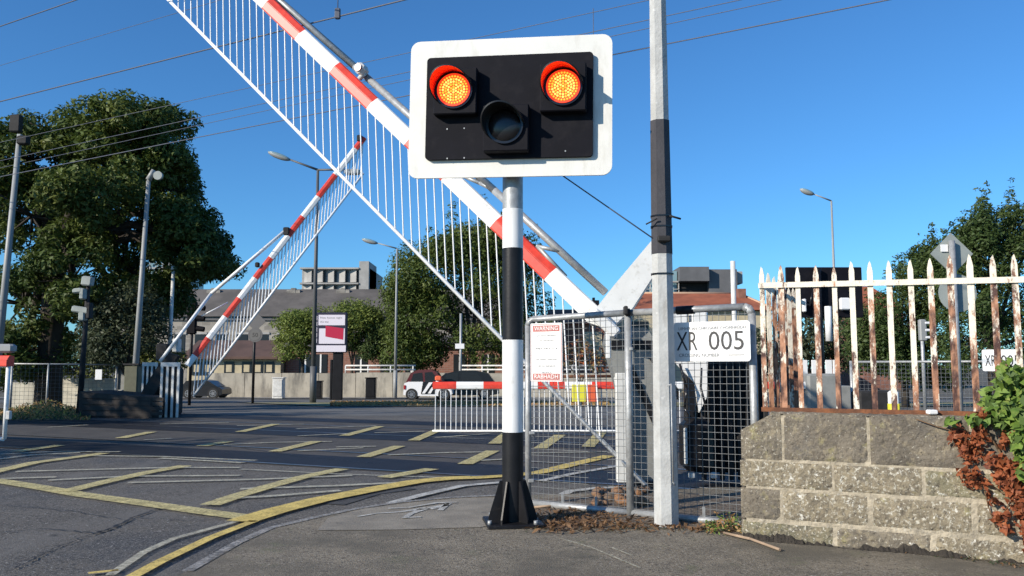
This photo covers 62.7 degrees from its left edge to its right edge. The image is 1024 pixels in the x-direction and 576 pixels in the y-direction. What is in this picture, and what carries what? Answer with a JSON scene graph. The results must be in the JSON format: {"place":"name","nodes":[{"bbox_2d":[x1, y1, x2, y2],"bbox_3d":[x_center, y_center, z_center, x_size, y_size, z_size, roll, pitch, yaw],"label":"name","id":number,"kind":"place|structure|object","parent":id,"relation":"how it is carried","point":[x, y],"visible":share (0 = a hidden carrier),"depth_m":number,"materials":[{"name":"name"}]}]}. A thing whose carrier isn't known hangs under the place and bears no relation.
{"place":"outdoors","nodes":[
{"label":"outdoors","id":0,"kind":"place"},
{"bbox_2d":[0,0,219,65],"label":"overhead wire","id":1,"kind":"object","parent":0,"point":[111,32],"visible":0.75,"depth_m":14.08,"materials":[{"name":"grey"}]},
{"bbox_2d":[0,0,404,101],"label":"overhead wire","id":2,"kind":"object","parent":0,"point":[338,15],"visible":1,"depth_m":11.53,"materials":[{"name":"grey"}]},
{"bbox_2d":[121,288,501,383],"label":"stone building","id":3,"kind":"structure","parent":0,"point":[279,300],"depth_m":79.69,"materials":[{"name":"stone"}]},
{"bbox_2d":[0,0,648,142],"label":"overhead wire","id":4,"kind":"object","parent":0,"point":[345,66],"visible":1,"depth_m":15.11,"materials":[{"name":"grey"}]},
{"bbox_2d":[299,261,382,288],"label":"office block","id":5,"kind":"structure","parent":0,"point":[364,275],"depth_m":120.30,"materials":[{"name":"concrete"}]},
{"bbox_2d":[0,0,739,160],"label":"overhead wire","id":6,"kind":"object","parent":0,"point":[365,81],"visible":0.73,"depth_m":17.57,"materials":[{"name":"grey"}]},
{"bbox_2d":[1,0,778,167],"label":"overhead wire","id":7,"kind":"object","parent":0,"point":[392,83],"visible":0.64,"depth_m":17.90,"materials":[{"name":"grey"}]},
{"bbox_2d":[284,336,524,372],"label":"brick terrace","id":8,"kind":"structure","parent":0,"point":[323,363],"depth_m":66.70,"materials":[{"name":"brick"}]},
{"bbox_2d":[299,354,310,372],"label":"window","id":9,"kind":"structure","parent":8,"relation":"in","point":[307,364],"depth_m":66.66,"materials":[{"name":"black glass"}]},
{"bbox_2d":[316,354,326,372],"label":"window","id":10,"kind":"structure","parent":8,"relation":"in","point":[321,359],"depth_m":66.68,"materials":[{"name":"black glass"}]},
{"bbox_2d":[354,354,366,372],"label":"window","id":11,"kind":"structure","parent":8,"relation":"in","point":[357,361],"depth_m":66.66,"materials":[{"name":"black glass"}]},
{"bbox_2d":[453,354,465,371],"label":"window","id":12,"kind":"structure","parent":8,"relation":"in","point":[456,356],"depth_m":66.68,"materials":[{"name":"black glass"}]},
{"bbox_2d":[0,0,888,176],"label":"overhead wire","id":13,"kind":"object","parent":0,"point":[409,95],"visible":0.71,"depth_m":13.44,"materials":[{"name":"grey"}]},
{"bbox_2d":[0,399,972,402],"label":"street","id":14,"kind":"structure","parent":0,"point":[285,400],"depth_m":42.15,"materials":[{"name":"asphalt"}]},
{"bbox_2d":[316,312,347,399],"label":"billboard","id":15,"kind":"object","parent":14,"relation":"on","point":[332,332],"visible":0.92,"depth_m":43.77,"materials":[{"name":"black paint"}]},
{"bbox_2d":[403,369,453,399],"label":"parked car","id":16,"kind":"object","parent":14,"relation":"on","point":[418,384],"visible":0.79,"depth_m":42.71,"materials":[{"name":"white paint"}]},
{"bbox_2d":[436,371,499,399],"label":"parked car","id":17,"kind":"object","parent":14,"relation":"on","point":[467,376],"visible":0.42,"depth_m":44.81,"materials":[{"name":"black paint"}]},
{"bbox_2d":[800,188,834,266],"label":"street lamp","id":18,"kind":"object","parent":14,"relation":"on","point":[806,191],"visible":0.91,"depth_m":40.47,"materials":[{"name":"metal"}]},
{"bbox_2d":[0,398,980,575],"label":"road","id":19,"kind":"structure","parent":0,"point":[112,548],"depth_m":7.64,"materials":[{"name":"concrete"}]},
{"bbox_2d":[0,344,16,440],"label":"crossing barrier","id":20,"kind":"object","parent":19,"relation":"on","point":[7,361],"visible":1,"depth_m":11.47,"materials":[{"name":"metal"}]},
{"bbox_2d":[0,327,187,391],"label":"hedge","id":21,"kind":"object","parent":19,"relation":"on","point":[147,356],"visible":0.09,"depth_m":35.67,"materials":[{"name":"green plant"}]},
{"bbox_2d":[186,302,205,404],"bbox_3d":[-12.415,2.550,32.901,0.673,4.056,0.230,0,-5,0],"label":"traffic light","id":22,"kind":"object","parent":19,"relation":"on","point":[193,328],"visible":0.69,"depth_m":32.90,"materials":[{"name":"black paint"}]},
{"bbox_2d":[6,447,476,568],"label":"tar seams","id":23,"kind":"object","parent":19,"relation":"on","point":[116,525],"visible":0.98,"depth_m":6.37,"materials":[{"name":"black"}]},
{"bbox_2d":[0,422,615,575],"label":"road markings","id":24,"kind":"object","parent":19,"relation":"on","point":[250,518],"visible":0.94,"depth_m":8.57,"materials":[{"name":"yellow paint"}]},
{"bbox_2d":[322,485,414,504],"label":"road repair","id":25,"kind":"structure","parent":19,"relation":"on","point":[348,500],"depth_m":7.84,"materials":[{"name":"asphalt"}]},
{"bbox_2d":[0,408,737,489],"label":"crossing deck","id":26,"kind":"structure","parent":19,"relation":"on","point":[97,435],"depth_m":13.73,"materials":[{"name":"asphalt"}]},
{"bbox_2d":[0,114,30,376],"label":"floodlight post","id":27,"kind":"object","parent":26,"relation":"on","point":[16,124],"visible":0.95,"depth_m":23.23,"materials":[{"name":"metal"}]},
{"bbox_2d":[71,276,94,412],"bbox_3d":[-10.856,1.455,21.185,0.490,3.524,0.295,0,-5,0],"label":"traffic light","id":28,"kind":"object","parent":26,"relation":"on","point":[85,313],"visible":0.95,"depth_m":21.18,"materials":[{"name":"metal"}]},
{"bbox_2d":[78,390,163,417],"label":"stone wall","id":29,"kind":"structure","parent":26,"relation":"on","point":[110,404],"depth_m":20.22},
{"bbox_2d":[159,362,180,417],"bbox_3d":[-8.257,2.458,20.271,0.466,1.321,0.065,0,-5,0],"label":"striped guard","id":30,"kind":"object","parent":26,"relation":"on","point":[170,376],"visible":1,"depth_m":20.26,"materials":[{"name":"black paint"}]},
{"bbox_2d":[0,417,678,452],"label":"rubber strip","id":31,"kind":"object","parent":26,"relation":"on","point":[333,433],"visible":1,"depth_m":15.59,"materials":[{"name":"rubber"}]},
{"bbox_2d":[23,420,678,446],"bbox_3d":[-2.599,2.634,15.135,35.994,0.001,0.070,-3,-6,25],"label":"rail","id":32,"kind":"object","parent":31,"relation":"on","point":[296,431],"visible":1,"depth_m":16.02,"materials":[{"name":"metal"}]},
{"bbox_2d":[0,408,678,433],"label":"rubber strip","id":33,"kind":"object","parent":26,"relation":"on","point":[355,421],"visible":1,"depth_m":18.80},
{"bbox_2d":[141,339,183,413],"bbox_3d":[-8.889,2.286,21.555,1.059,1.935,1.150,0,-5,0],"label":"barrier machine","id":34,"kind":"object","parent":33,"relation":"on","point":[152,387],"visible":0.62,"depth_m":21.22,"materials":[{"name":"metal"}]},
{"bbox_2d":[141,362,158,391],"bbox_3d":[-9.611,2.443,22.281,0.405,0.939,0.065,0,-5,0],"label":"striped guard","id":35,"kind":"object","parent":34,"relation":"attached to","point":[148,369],"visible":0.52,"depth_m":22.29,"materials":[{"name":"black paint"}]},
{"bbox_2d":[168,266,174,343],"bbox_3d":[-10.564,1.534,25.976,0.190,4.500,0.161,-2,-6,22],"label":"white pole","id":36,"kind":"object","parent":34,"relation":"on","point":[171,301],"visible":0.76,"depth_m":26.03,"materials":[{"name":"metal"}]},
{"bbox_2d":[159,135,366,396],"bbox_3d":[-6.479,-0.764,22.262,5.159,7.203,0.521,3,-6,-25],"label":"crossing barrier","id":37,"kind":"object","parent":34,"relation":"attached to","point":[287,232],"visible":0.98,"depth_m":22.11,"materials":[{"name":"metal"}]},
{"bbox_2d":[432,374,841,431],"bbox_3d":[2.197,2.079,14.970,7.205,1.100,0.500,0,-5,0],"label":"crossing barrier","id":38,"kind":"object","parent":33,"relation":"on","point":[810,391],"visible":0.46,"depth_m":14.85,"materials":[{"name":"metal"}]},
{"bbox_2d":[7,434,685,469],"bbox_3d":[-3.789,2.393,12.612,35.994,0.001,0.070,-3,-6,25],"label":"rail","id":39,"kind":"object","parent":26,"relation":"on","point":[275,448],"visible":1,"depth_m":12.60,"materials":[{"name":"metal"}]},
{"bbox_2d":[0,446,695,488],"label":"rail","id":40,"kind":"object","parent":26,"relation":"on","point":[346,467],"visible":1,"depth_m":10.07,"materials":[{"name":"metal"}]},
{"bbox_2d":[0,438,743,487],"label":"rubber strip","id":41,"kind":"object","parent":26,"relation":"on","point":[414,465],"visible":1,"depth_m":10.76,"materials":[{"name":"rubber"}]},
{"bbox_2d":[697,355,768,479],"bbox_3d":[2.350,1.367,8.948,0.800,1.315,0.165,0,-5,0],"label":"slatted guard","id":42,"kind":"object","parent":41,"relation":"on","point":[727,385],"visible":0.33,"depth_m":8.91,"materials":[{"name":"metal"}]},
{"bbox_2d":[849,360,1023,410],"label":"fence","id":43,"kind":"object","parent":26,"relation":"on","point":[905,362],"visible":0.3,"depth_m":14.83,"materials":[{"name":"metal"}]},
{"bbox_2d":[982,349,1015,370],"bbox_3d":[8.271,1.220,14.174,0.592,0.365,0.010,-3,-6,25],"label":"crossing number sign","id":44,"kind":"object","parent":43,"relation":"attached to","point":[988,364],"visible":0.51,"depth_m":14.23,"materials":[{"name":"white"}]},
{"bbox_2d":[602,312,716,482],"bbox_3d":[1.515,1.121,8.767,1.070,1.730,0.672,0,-5,0],"label":"barrier machine","id":45,"kind":"object","parent":19,"relation":"on","point":[689,403],"visible":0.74,"depth_m":8.61,"materials":[{"name":"grey paint"}]},
{"bbox_2d":[167,0,651,484],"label":"crossing barrier","id":46,"kind":"object","parent":45,"relation":"attached to","point":[631,285],"visible":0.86,"depth_m":9.45,"materials":[{"name":"metal"}]},
{"bbox_2d":[785,267,862,373],"bbox_3d":[6.191,1.164,16.422,1.509,3.196,0.443,0,-5,0],"label":"crossing signal","id":47,"kind":"object","parent":19,"relation":"on","point":[825,295],"visible":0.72,"depth_m":16.63,"materials":[{"name":"black paint"}]},
{"bbox_2d":[789,360,889,409],"bbox_3d":[6.300,2.061,16.177,1.300,1.363,3.000,0,-5,0],"label":"relay cabinet","id":48,"kind":"object","parent":19,"relation":"on","point":[865,399],"visible":0.28,"depth_m":15.04,"materials":[{"name":"metal"}]},
{"bbox_2d":[930,233,976,410],"bbox_3d":[6.643,0.770,12.497,0.667,3.236,0.117,0,-5,0],"label":"road sign","id":49,"kind":"object","parent":19,"relation":"on","point":[954,248],"visible":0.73,"depth_m":12.61,"materials":[{"name":"metal"}]},
{"bbox_2d":[0,407,980,415],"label":"cross street","id":50,"kind":"structure","parent":0,"point":[344,411],"depth_m":25.21,"materials":[{"name":"asphalt"}]},
{"bbox_2d":[9,363,117,407],"bbox_3d":[-13.083,2.924,24.584,2.778,1.441,0.059,4,-7,-33],"label":"fence","id":51,"kind":"object","parent":50,"relation":"on","point":[37,391],"visible":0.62,"depth_m":24.34,"materials":[{"name":"metal"}]},
{"bbox_2d":[95,365,123,390],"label":"gate","id":52,"kind":"structure","parent":50,"relation":"on","point":[120,379],"depth_m":25.54,"materials":[{"name":"metal"}]},
{"bbox_2d":[68,278,177,374],"bbox_3d":[-11.848,1.690,25.555,3.215,4.093,2.003,0,-5,0],"label":"tree","id":53,"kind":"object","parent":50,"relation":"on","point":[102,335],"visible":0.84,"depth_m":25.32,"materials":[{"name":"green plant"}]},
{"bbox_2d":[0,88,247,408],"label":"broadleaf tree","id":54,"kind":"object","parent":50,"relation":"on","point":[74,219],"visible":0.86,"depth_m":26.22,"materials":[{"name":"green plant"}]},
{"bbox_2d":[123,363,141,391],"bbox_3d":[-10.564,2.612,23.458,0.440,1.006,0.460,0,-5,0],"label":"equipment cabinet","id":55,"kind":"object","parent":50,"relation":"on","point":[133,377],"visible":0.62,"depth_m":23.28,"materials":[{"name":"metal"}]},
{"bbox_2d":[133,169,162,362],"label":"lamp column","id":56,"kind":"structure","parent":50,"relation":"on","point":[157,175],"depth_m":24.61,"materials":[{"name":"metal"}]},
{"bbox_2d":[564,337,606,406],"bbox_3d":[2.345,2.985,29.768,2.328,2.481,1.578,1,-6,-9],"label":"tree","id":57,"kind":"object","parent":50,"relation":"on","point":[591,359],"visible":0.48,"depth_m":29.70,"materials":[{"name":"green plant"}]},
{"bbox_2d":[838,222,971,406],"bbox_3d":[14.114,0.936,29.930,4.923,6.592,3.136,0,-5,0],"label":"bushy tree","id":58,"kind":"object","parent":50,"relation":"on","point":[922,256],"visible":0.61,"depth_m":29.50,"materials":[{"name":"green plant"}]},
{"bbox_2d":[918,319,929,409],"bbox_3d":[11.773,2.221,23.892,0.294,2.660,0.170,0,-5,0],"label":"traffic light","id":59,"kind":"object","parent":50,"relation":"on","point":[922,330],"visible":0.84,"depth_m":23.90,"materials":[{"name":"metal"}]},
{"bbox_2d":[926,178,1023,394],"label":"ash tree","id":60,"kind":"object","parent":50,"relation":"on","point":[982,234],"visible":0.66,"depth_m":26.68,"materials":[{"name":"green plant"}]},
{"bbox_2d":[0,397,982,397],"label":"footpath","id":61,"kind":"structure","parent":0,"point":[450,397],"depth_m":48.70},
{"bbox_2d":[183,380,231,398],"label":"parked car","id":62,"kind":"object","parent":61,"relation":"on","point":[213,389],"visible":0.73,"depth_m":46.69,"materials":[{"name":"black paint"}]},
{"bbox_2d":[272,377,285,398],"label":"utility cabinet","id":63,"kind":"object","parent":61,"relation":"on","point":[278,389],"visible":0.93,"depth_m":45.93,"materials":[{"name":"metal"}]},
{"bbox_2d":[316,381,323,398],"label":"utility cabinet","id":64,"kind":"object","parent":61,"relation":"on","point":[319,390],"visible":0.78,"depth_m":45.92,"materials":[{"name":"metal"}]},
{"bbox_2d":[365,377,376,398],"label":"utility cabinet","id":65,"kind":"object","parent":61,"relation":"on","point":[371,388],"visible":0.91,"depth_m":45.92,"materials":[{"name":"metal"}]},
{"bbox_2d":[362,238,397,398],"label":"street lamp","id":66,"kind":"object","parent":61,"relation":"on","point":[369,241],"visible":1,"depth_m":47.97,"materials":[{"name":"metal"}]},
{"bbox_2d":[455,313,463,398],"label":"sign post","id":67,"kind":"object","parent":61,"relation":"on","point":[460,346],"visible":0.89,"depth_m":46.00,"materials":[{"name":"metal"}]},
{"bbox_2d":[0,369,987,396],"bbox_3d":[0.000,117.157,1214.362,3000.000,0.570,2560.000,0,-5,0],"label":"ground","id":68,"kind":"structure","parent":0,"point":[980,371],"depth_m":66.83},
{"bbox_2d":[12,378,114,407],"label":"wall","id":69,"kind":"structure","parent":68,"relation":"on","point":[102,384],"depth_m":28.80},
{"bbox_2d":[185,340,287,380],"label":"shop","id":70,"kind":"structure","parent":68,"relation":"on","point":[238,358],"depth_m":65.71,"materials":[{"name":"brown tile"}]},
{"bbox_2d":[268,303,326,372],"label":"tree","id":71,"kind":"object","parent":68,"relation":"on","point":[296,327],"visible":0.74,"depth_m":56.06,"materials":[{"name":"green plant"}]},
{"bbox_2d":[322,296,385,372],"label":"tree","id":72,"kind":"object","parent":68,"relation":"on","point":[359,314],"visible":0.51,"depth_m":56.31,"materials":[{"name":"green plant"}]},
{"bbox_2d":[353,318,417,372],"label":"tree","id":73,"kind":"object","parent":68,"relation":"on","point":[367,348],"visible":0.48,"depth_m":56.14,"materials":[{"name":"green plant"}]},
{"bbox_2d":[207,372,614,396],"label":"concrete wall","id":74,"kind":"structure","parent":68,"relation":"on","point":[296,384],"depth_m":49.69,"materials":[{"name":"concrete"}]},
{"bbox_2d":[345,365,415,372],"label":"tube railing","id":75,"kind":"object","parent":74,"relation":"on","point":[390,369],"visible":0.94,"depth_m":49.89,"materials":[{"name":"metal"}]},
{"bbox_2d":[462,365,608,372],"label":"tube railing","id":76,"kind":"object","parent":74,"relation":"on","point":[482,369],"visible":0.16,"depth_m":49.87,"materials":[{"name":"metal"}]},
{"bbox_2d":[372,194,560,372],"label":"dense tree","id":77,"kind":"object","parent":68,"relation":"on","point":[422,291],"visible":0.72,"depth_m":54.46,"materials":[{"name":"green plant"}]},
{"bbox_2d":[645,267,742,291],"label":"modern offices","id":78,"kind":"structure","parent":68,"relation":"on","point":[696,279],"depth_m":96.52,"materials":[{"name":"concrete"}]},
{"bbox_2d":[0,0,1023,368],"label":"sky","id":79,"kind":"structure","parent":0,"point":[891,112],"materials":[{"name":"blue"}]},
{"bbox_2d":[547,298,609,372],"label":"gabled house","id":80,"kind":"structure","parent":0,"point":[578,334],"depth_m":57.93,"materials":[{"name":"red brick"}]},
{"bbox_2d":[179,487,1023,575],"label":"footway","id":81,"kind":"structure","parent":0,"point":[306,548],"depth_m":5.26,"materials":[{"name":"concrete"}]},
{"bbox_2d":[182,495,494,570],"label":"kerb","id":82,"kind":"structure","parent":81,"relation":"on","point":[207,559],"depth_m":6.08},
{"bbox_2d":[318,498,493,529],"bbox_3d":[-0.682,1.829,6.858,1.524,0.001,1.547,0,-5,0],"label":"footway patch","id":83,"kind":"object","parent":81,"relation":"on","point":[464,513],"visible":0.73,"depth_m":6.61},
{"bbox_2d":[358,502,451,517],"bbox_3d":[-0.818,1.833,6.966,0.499,0.004,0.943,-2,-6,23],"label":"footway marking","id":84,"kind":"object","parent":83,"relation":"on","point":[442,507],"visible":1,"depth_m":6.95,"materials":[{"name":"white paint"}]},
{"bbox_2d":[408,34,611,529],"bbox_3d":[-0.020,-0.091,6.372,1.581,3.744,0.796,0,-5,0],"label":"crossing signal","id":85,"kind":"object","parent":81,"relation":"on","point":[512,112],"visible":1,"depth_m":6.42,"materials":[{"name":"black paint"}]},
{"bbox_2d":[532,494,742,534],"bbox_3d":[1.007,1.849,7.073,1.839,0.001,2.035,-1,-6,15],"label":"dirt strip","id":86,"kind":"object","parent":81,"relation":"on","point":[708,499],"visible":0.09,"depth_m":7.13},
{"bbox_2d":[525,310,632,514],"bbox_3d":[0.549,1.020,7.016,1.034,1.652,0.080,-3,-6,32],"label":"fence","id":87,"kind":"object","parent":86,"relation":"on","point":[528,392],"visible":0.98,"depth_m":7.05,"materials":[{"name":"metal"}]},
{"bbox_2d":[530,323,562,381],"bbox_3d":[0.293,0.549,7.182,0.310,0.497,0.009,-3,-6,31],"label":"warning sign","id":88,"kind":"object","parent":87,"relation":"attached to","point":[546,352],"visible":1,"depth_m":7.18,"materials":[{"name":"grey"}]},
{"bbox_2d":[590,484,651,506],"bbox_3d":[0.977,1.872,7.601,0.557,0.122,1.060,-1,-6,11],"label":"rubble","id":89,"kind":"object","parent":86,"relation":"on","point":[612,495],"visible":0.61,"depth_m":7.43,"materials":[{"name":"stone"}]},
{"bbox_2d":[525,505,741,535],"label":"leaf litter","id":90,"kind":"object","parent":86,"relation":"on","point":[567,522],"visible":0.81,"depth_m":6.30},
{"bbox_2d":[646,0,680,527],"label":"octagonal post","id":91,"kind":"object","parent":86,"relation":"on","point":[666,510],"visible":1,"depth_m":6.41,"materials":[{"name":"white metal"}]},
{"bbox_2d":[563,176,652,238],"bbox_3d":[0.659,-0.711,6.655,0.913,0.696,0.012,-2,-6,18],"label":"stay wire","id":92,"kind":"object","parent":91,"relation":"attached to","point":[608,207],"visible":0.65,"depth_m":6.61,"materials":[{"name":"grey"}]},
{"bbox_2d":[623,303,758,525],"bbox_3d":[1.361,0.958,6.495,1.077,1.676,0.125,-3,-6,32],"label":"fence","id":93,"kind":"object","parent":86,"relation":"on","point":[628,313],"visible":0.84,"depth_m":6.52,"materials":[{"name":"metal"}]},
{"bbox_2d":[674,320,750,361],"bbox_3d":[1.515,0.406,6.391,0.612,0.303,0.009,-4,-7,36],"label":"crossing number sign","id":94,"kind":"object","parent":93,"relation":"attached to","point":[715,341],"visible":0.98,"depth_m":6.38,"materials":[{"name":"white"}]},
{"bbox_2d":[700,511,742,534],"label":"weeds","id":95,"kind":"object","parent":86,"relation":"on","point":[728,522],"visible":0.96,"depth_m":6.08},
{"bbox_2d":[723,531,780,550],"bbox_3d":[1.613,1.699,5.667,0.027,0.029,0.595,2,-6,-22],"label":"stick","id":96,"kind":"object","parent":81,"relation":"on","point":[754,540],"visible":1,"depth_m":5.64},
{"bbox_2d":[524,526,1023,567],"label":"grit","id":97,"kind":"object","parent":81,"relation":"on","point":[1013,564],"visible":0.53,"depth_m":5.15,"materials":[{"name":"gravel"}]},
{"bbox_2d":[740,411,1023,562],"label":"stone wall","id":98,"kind":"structure","parent":81,"relation":"on","point":[854,480],"depth_m":5.51,"materials":[{"name":"concrete"}]},
{"bbox_2d":[758,254,1023,415],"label":"rusty railings","id":99,"kind":"object","parent":98,"relation":"on","point":[787,309],"visible":0.92,"depth_m":5.72,"materials":[{"name":"metal"}]},
{"bbox_2d":[743,532,1023,563],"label":"wall foot dirt","id":100,"kind":"structure","parent":81,"relation":"on","point":[902,548],"depth_m":5.41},
{"bbox_2d":[916,357,1023,552],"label":"bramble","id":101,"kind":"object","parent":81,"relation":"on","point":[1002,407],"visible":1,"depth_m":5.12,"materials":[{"name":"green plant"}]},
{"bbox_2d":[242,402,972,405],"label":"verge","id":102,"kind":"structure","parent":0,"point":[328,403],"depth_m":34.92,"materials":[{"name":"green plant"}]},
{"bbox_2d":[268,151,359,402],"bbox_3d":[-8.890,-0.566,37.221,4.172,11.231,0.312,0,-5,0],"label":"street lamp","id":103,"kind":"object","parent":102,"relation":"on","point":[313,380],"visible":0.94,"depth_m":37.09,"materials":[{"name":"metal"}]},
{"bbox_2d":[330,399,609,405],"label":"verge grass","id":104,"kind":"structure","parent":102,"relation":"on","point":[393,403],"depth_m":32.34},
{"bbox_2d":[255,402,972,405],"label":"verge kerb","id":105,"kind":"structure","parent":102,"relation":"on","point":[680,405],"depth_m":30.46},
{"bbox_2d":[248,312,265,403],"bbox_3d":[-10.971,2.957,35.868,0.860,3.923,0.147,0,-5,0],"label":"road sign","id":106,"kind":"object","parent":105,"relation":"on","point":[255,334],"visible":0.98,"depth_m":35.89,"materials":[{"name":"metal"}]},
{"bbox_2d":[756,313,863,376],"bbox_3d":[10.914,2.655,33.935,7.541,4.081,2.994,0,-5,0],"label":"shrub","id":107,"kind":"object","parent":102,"relation":"on","point":[808,338],"visible":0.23,"depth_m":33.52,"materials":[{"name":"green plant"}]},
{"bbox_2d":[617,289,771,391],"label":"tiled house","id":108,"kind":"structure","parent":0,"point":[693,298],"depth_m":63.50,"materials":[{"name":"tile"}]},
{"bbox_2d":[730,261,736,320],"bbox_3d":[3.442,1.004,12.963,0.080,2.859,0.076,0,-5,0],"label":"white pole","id":109,"kind":"object","parent":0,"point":[733,283],"visible":0.34,"depth_m":13.03,"materials":[{"name":"metal"}]},
{"bbox_2d":[830,286,903,389],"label":"roofed house","id":110,"kind":"structure","parent":0,"point":[866,379],"depth_m":69.98,"materials":[{"name":"red brick"}]},
{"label":"soil","id":111,"kind":"structure","parent":0,"visible":0},
{"bbox_2d":[0,399,90,419],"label":"weeds","id":112,"kind":"object","parent":111,"relation":"on","point":[45,411],"visible":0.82,"depth_m":20.14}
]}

